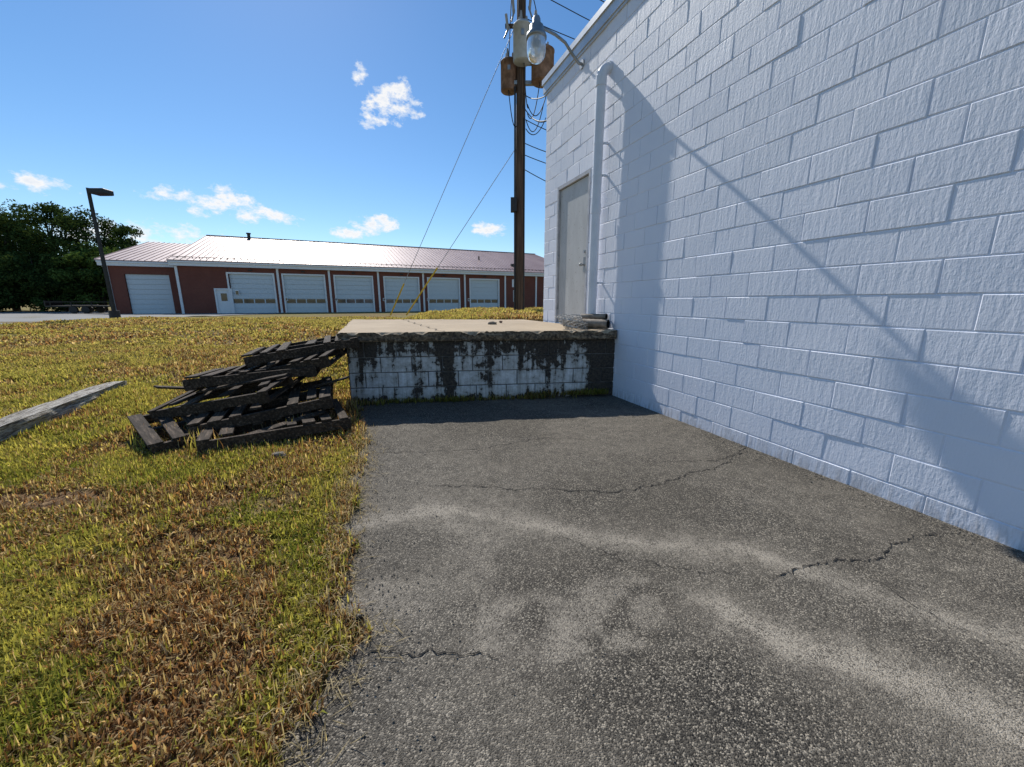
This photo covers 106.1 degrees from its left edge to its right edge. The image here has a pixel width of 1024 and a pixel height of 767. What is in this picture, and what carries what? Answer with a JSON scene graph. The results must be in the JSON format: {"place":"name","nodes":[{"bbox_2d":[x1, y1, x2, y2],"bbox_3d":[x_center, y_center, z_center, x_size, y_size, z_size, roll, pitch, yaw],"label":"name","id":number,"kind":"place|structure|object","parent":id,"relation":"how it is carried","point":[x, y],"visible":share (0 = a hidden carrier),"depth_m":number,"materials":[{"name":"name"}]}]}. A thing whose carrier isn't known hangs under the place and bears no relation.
{"place":"outdoors","nodes":[
{"label":"outdoors","id":0,"kind":"place"},
{"bbox_2d":[0,0,605,257],"label":"sky","id":1,"kind":"structure","parent":0,"point":[344,121],"materials":[{"name":"blue"}]},
{"bbox_2d":[0,304,608,766],"bbox_3d":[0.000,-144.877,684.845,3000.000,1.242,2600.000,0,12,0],"label":"ground","id":2,"kind":"structure","parent":0,"point":[292,494],"depth_m":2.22,"materials":[{"name":"green plant"}]},
{"bbox_2d":[0,278,29,311],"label":"deciduous tree","id":3,"kind":"object","parent":2,"relation":"on","point":[6,289],"visible":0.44,"depth_m":52.52,"materials":[{"name":"green plant"}]},
{"bbox_2d":[0,206,41,310],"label":"deciduous tree","id":4,"kind":"object","parent":2,"relation":"on","point":[3,220],"visible":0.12,"depth_m":56.81,"materials":[{"name":"green plant"}]},
{"bbox_2d":[0,248,69,311],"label":"deciduous tree","id":5,"kind":"object","parent":2,"relation":"on","point":[13,279],"visible":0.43,"depth_m":51.98,"materials":[{"name":"green plant"}]},
{"bbox_2d":[0,199,101,310],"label":"deciduous tree","id":6,"kind":"object","parent":2,"relation":"on","point":[31,218],"visible":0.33,"depth_m":56.22,"materials":[{"name":"green plant"}]},
{"bbox_2d":[0,381,126,443],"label":"timber beam","id":7,"kind":"structure","parent":2,"relation":"on","point":[13,424],"depth_m":5.32,"materials":[{"name":"grey wood"}]},
{"bbox_2d":[18,271,108,311],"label":"deciduous tree","id":8,"kind":"object","parent":2,"relation":"on","point":[40,284],"visible":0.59,"depth_m":51.75,"materials":[{"name":"green plant"}]},
{"bbox_2d":[13,205,140,304],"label":"deciduous tree","id":9,"kind":"object","parent":2,"relation":"on","point":[60,221],"visible":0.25,"depth_m":55.83,"materials":[{"name":"green plant"}]},
{"bbox_2d":[48,246,118,310],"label":"deciduous tree","id":10,"kind":"object","parent":2,"relation":"on","point":[92,274],"visible":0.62,"depth_m":52.62,"materials":[{"name":"green plant"}]},
{"bbox_2d":[80,224,144,298],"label":"deciduous tree","id":11,"kind":"object","parent":2,"relation":"on","point":[121,230],"visible":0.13,"depth_m":58.94,"materials":[{"name":"green plant"}]},
{"bbox_2d":[0,311,275,323],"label":"parking lot","id":12,"kind":"structure","parent":2,"relation":"on","point":[20,316],"depth_m":35.05,"materials":[{"name":"grey asphalt"}]},
{"bbox_2d":[43,300,110,312],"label":"flatbed trailer","id":13,"kind":"object","parent":12,"relation":"on","point":[85,308],"visible":0.77,"depth_m":45.62,"materials":[{"name":"brown metal"}]},
{"bbox_2d":[86,188,120,317],"bbox_3d":[-25.915,-8.158,24.845,1.530,8.200,0.700,0,12,0],"label":"street lamp","id":14,"kind":"object","parent":12,"relation":"on","point":[113,313],"visible":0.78,"depth_m":24.60,"materials":[{"name":"brown metal"}]},
{"bbox_2d":[127,391,299,454],"bbox_3d":[-3.783,0.427,4.974,1.224,0.193,1.558,15,22,38],"label":"wooden pallet","id":15,"kind":"object","parent":2,"relation":"on","point":[150,436],"visible":0.29,"depth_m":4.44,"materials":[{"name":"grey wood"}]},
{"bbox_2d":[152,425,198,437],"bbox_3d":[-3.950,0.567,4.538,1.100,0.025,0.100,2,18,25],"label":"loose board","id":16,"kind":"object","parent":15,"relation":"on","point":[186,432],"visible":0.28,"depth_m":4.43,"materials":[{"name":"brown wood"}]},
{"bbox_2d":[153,385,210,389],"bbox_3d":[-4.150,0.072,5.230,0.100,0.025,1.100,12,2,24],"label":"loose board","id":17,"kind":"object","parent":15,"relation":"on","point":[168,387],"visible":0.5,"depth_m":4.85,"materials":[{"name":"grey wood"}]},
{"bbox_2d":[147,374,305,422],"bbox_3d":[-3.729,0.067,5.281,1.524,0.191,1.217,-10,20,2],"label":"wooden pallet","id":18,"kind":"object","parent":15,"relation":"on","point":[239,395],"visible":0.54,"depth_m":4.78,"materials":[{"name":"brown wood"}]},
{"bbox_2d":[196,373,287,393],"bbox_3d":[-3.500,-0.004,5.009,1.100,0.025,0.100,-12,19,-6],"label":"loose board","id":19,"kind":"object","parent":18,"relation":"on","point":[242,383],"visible":1,"depth_m":4.98,"materials":[{"name":"brown wood"}]},
{"bbox_2d":[182,365,320,390],"bbox_3d":[-3.624,-0.172,5.617,1.520,0.178,1.224,-8,11,-21],"label":"wooden pallet","id":20,"kind":"object","parent":18,"relation":"on","point":[212,377],"visible":0.73,"depth_m":5.07,"materials":[{"name":"brown wood"}]},
{"bbox_2d":[222,347,346,375],"bbox_3d":[-3.316,-0.380,5.882,1.505,0.196,1.223,-11,20,0],"label":"wooden pallet","id":21,"kind":"object","parent":20,"relation":"on","point":[321,360],"visible":0.38,"depth_m":5.36,"materials":[{"name":"brown wood"}]},
{"bbox_2d":[241,334,359,367],"bbox_3d":[-3.240,-0.578,6.091,1.525,0.177,1.226,-14,16,-21],"label":"wooden pallet","id":22,"kind":"object","parent":21,"relation":"on","point":[284,350],"visible":0.83,"depth_m":5.64,"materials":[{"name":"brown wood"}]},
{"bbox_2d":[278,376,348,396],"bbox_3d":[-2.800,0.049,5.429,1.100,0.026,0.100,-14,15,11],"label":"loose board","id":23,"kind":"object","parent":15,"relation":"on","point":[328,382],"visible":0.8,"depth_m":5.36,"materials":[{"name":"brown wood"}]},
{"bbox_2d":[195,399,350,453],"bbox_3d":[-2.933,0.490,4.870,1.515,0.174,1.206,-9,13,-31],"label":"wooden pallet","id":24,"kind":"object","parent":2,"relation":"on","point":[309,426],"visible":0.6,"depth_m":4.46,"materials":[{"name":"brown wood"}]},
{"bbox_2d":[186,376,333,433],"bbox_3d":[-3.213,0.255,5.156,1.513,0.178,1.202,-14,18,-21],"label":"wooden pallet","id":25,"kind":"object","parent":24,"relation":"on","point":[287,405],"visible":0.7,"depth_m":4.78,"materials":[{"name":"brown wood"}]},
{"bbox_2d":[223,410,325,446],"bbox_3d":[-2.750,0.502,4.504,0.100,0.025,1.100,17,27,38],"label":"loose board","id":26,"kind":"object","parent":24,"relation":"on","point":[297,419],"visible":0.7,"depth_m":4.60,"materials":[{"name":"brown wood"}]},
{"bbox_2d":[271,451,285,457],"bbox_3d":[-2.420,0.742,3.994,0.147,0.077,0.111,0,12,0],"label":"stone","id":27,"kind":"object","parent":2,"relation":"on","point":[276,454],"visible":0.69,"depth_m":3.97,"materials":[{"name":"grey stone"}]},
{"bbox_2d":[94,233,543,313],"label":"brick fire station","id":28,"kind":"object","parent":2,"relation":"on","point":[220,274],"visible":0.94,"depth_m":51.77,"materials":[{"name":"paint"}]},
{"bbox_2d":[125,274,497,313],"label":"garage doors","id":29,"kind":"structure","parent":28,"relation":"in","point":[149,294],"depth_m":50.75,"materials":[{"name":"paint"}]},
{"bbox_2d":[214,279,513,312],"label":"entry door and signs","id":30,"kind":"structure","parent":28,"relation":"in","point":[222,298],"depth_m":46.82,"materials":[{"name":"white metal"}]},
{"bbox_2d":[337,319,616,402],"bbox_3d":[-1.242,-0.583,8.148,5.991,1.344,4.477,0,12,0],"label":"loading dock","id":31,"kind":"object","parent":2,"relation":"on","point":[416,359],"visible":0.94,"depth_m":6.31,"materials":[{"name":"concrete"}]},
{"bbox_2d":[555,314,587,328],"bbox_3d":[1.025,-1.064,6.624,0.597,0.262,0.298,0,12,0],"label":"wire coil","id":32,"kind":"object","parent":31,"relation":"on","point":[566,320],"visible":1,"depth_m":6.57,"materials":[{"name":"grey metal"}]},
{"bbox_2d":[563,314,609,328],"bbox_3d":[1.303,-1.113,6.800,0.908,0.250,0.296,9,15,37],"label":"scrap pipe","id":33,"kind":"object","parent":31,"relation":"on","point":[601,321],"visible":0.74,"depth_m":6.61,"materials":[{"name":"grey metal"}]},
{"bbox_2d":[390,0,603,315],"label":"utility pole","id":34,"kind":"object","parent":2,"relation":"on","point":[514,82],"visible":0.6,"depth_m":14.08,"materials":[{"name":"brown wood"}]},
{"bbox_2d":[545,0,1023,549],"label":"brick wall","id":35,"kind":"structure","parent":2,"relation":"on","point":[825,238],"depth_m":3.37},
{"bbox_2d":[555,168,590,321],"bbox_3d":[1.228,-2.586,7.697,0.132,2.750,1.280,-4,13,-20],"label":"door frame","id":36,"kind":"object","parent":35,"relation":"attached to","point":[575,180],"visible":0.52,"depth_m":7.75,"materials":[{"name":"grey metal"}]},
{"bbox_2d":[558,176,588,320],"bbox_3d":[1.234,-2.558,7.706,0.050,2.661,1.148,-4,13,-20],"label":"door leaf","id":37,"kind":"object","parent":36,"relation":"in","point":[573,216],"visible":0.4,"depth_m":7.67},
{"bbox_2d":[557,202,585,308],"bbox_3d":[1.140,-2.589,7.710,0.117,2.190,1.099,-4,13,-20],"label":"door hardware","id":38,"kind":"object","parent":37,"relation":"attached to","point":[584,259],"depth_m":7.31,"materials":[{"name":"grey metal"}]},
{"bbox_2d":[542,0,629,96],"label":"roof coping","id":39,"kind":"object","parent":35,"relation":"on","point":[607,12],"visible":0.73,"depth_m":6.62,"materials":[{"name":"metal"}]},
{"bbox_2d":[587,60,612,313],"bbox_3d":[1.456,-3.049,6.501,0.263,4.173,0.176,-4,13,-20],"label":"vent pipe","id":40,"kind":"object","parent":35,"relation":"attached to","point":[604,70],"visible":0.88,"depth_m":6.36,"materials":[{"name":"metal"}]},
{"bbox_2d":[543,0,1023,551],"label":"block facing","id":41,"kind":"object","parent":35,"relation":"attached to","point":[995,280],"visible":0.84,"depth_m":3.46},
{"bbox_2d":[526,14,584,68],"bbox_3d":[0.749,-5.796,6.593,1.075,0.670,0.350,-4,13,-20],"label":"wall lamp","id":42,"kind":"object","parent":41,"relation":"attached to","point":[536,36],"visible":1,"depth_m":6.40,"materials":[{"name":"silver metal"}]},
{"bbox_2d":[278,395,1023,766],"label":"asphalt driveway","id":43,"kind":"structure","parent":0,"point":[534,599],"depth_m":2.04,"materials":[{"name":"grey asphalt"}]},
{"bbox_2d":[355,613,363,620],"bbox_3d":[-0.783,1.198,1.972,0.048,0.036,0.037,0,12,0],"label":"stone","id":44,"kind":"object","parent":43,"relation":"on","point":[360,617],"visible":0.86,"depth_m":1.96,"materials":[{"name":"grey stone"}]},
{"bbox_2d":[349,437,1023,658],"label":"pavement crack","id":45,"kind":"object","parent":43,"relation":"on","point":[878,558],"visible":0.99,"depth_m":2.41,"materials":[{"name":"black asphalt"}]}
]}

